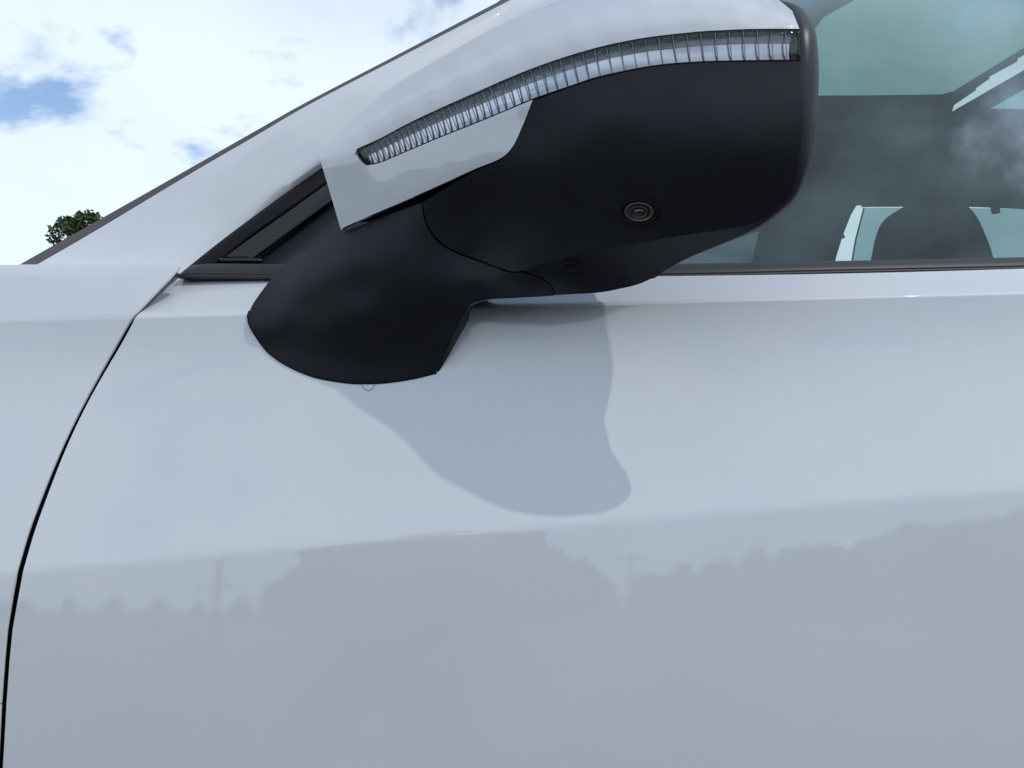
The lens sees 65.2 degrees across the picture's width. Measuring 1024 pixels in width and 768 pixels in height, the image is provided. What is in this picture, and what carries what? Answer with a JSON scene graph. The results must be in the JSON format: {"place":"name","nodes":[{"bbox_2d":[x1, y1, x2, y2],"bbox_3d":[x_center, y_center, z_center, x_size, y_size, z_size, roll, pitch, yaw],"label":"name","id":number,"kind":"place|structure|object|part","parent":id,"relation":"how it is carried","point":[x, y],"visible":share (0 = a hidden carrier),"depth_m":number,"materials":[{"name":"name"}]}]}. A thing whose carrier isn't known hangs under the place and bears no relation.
{"place":"outdoors","nodes":[
{"label":"outdoors","id":0,"kind":"place"},
{"bbox_2d":[45,209,102,244],"bbox_3d":[-16.837,-1.786,30.215,4.169,10.138,4.326,-1,-5,11],"label":"tree","id":1,"kind":"object","parent":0,"point":[67,225],"visible":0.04,"depth_m":30.63,"materials":[{"name":"green plant"}]},
{"bbox_2d":[0,0,1023,767],"label":"car","id":2,"kind":"object","parent":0,"point":[666,430],"visible":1,"depth_m":0.64,"materials":[{"name":"white paint"}]},
{"bbox_3d":[0.203,0.085,0.849,1.194,1.355,0.471,0,-5,0],"label":"front door","id":3,"kind":"part","parent":2,"relation":"part of","materials":[{"name":"white paint"}]},
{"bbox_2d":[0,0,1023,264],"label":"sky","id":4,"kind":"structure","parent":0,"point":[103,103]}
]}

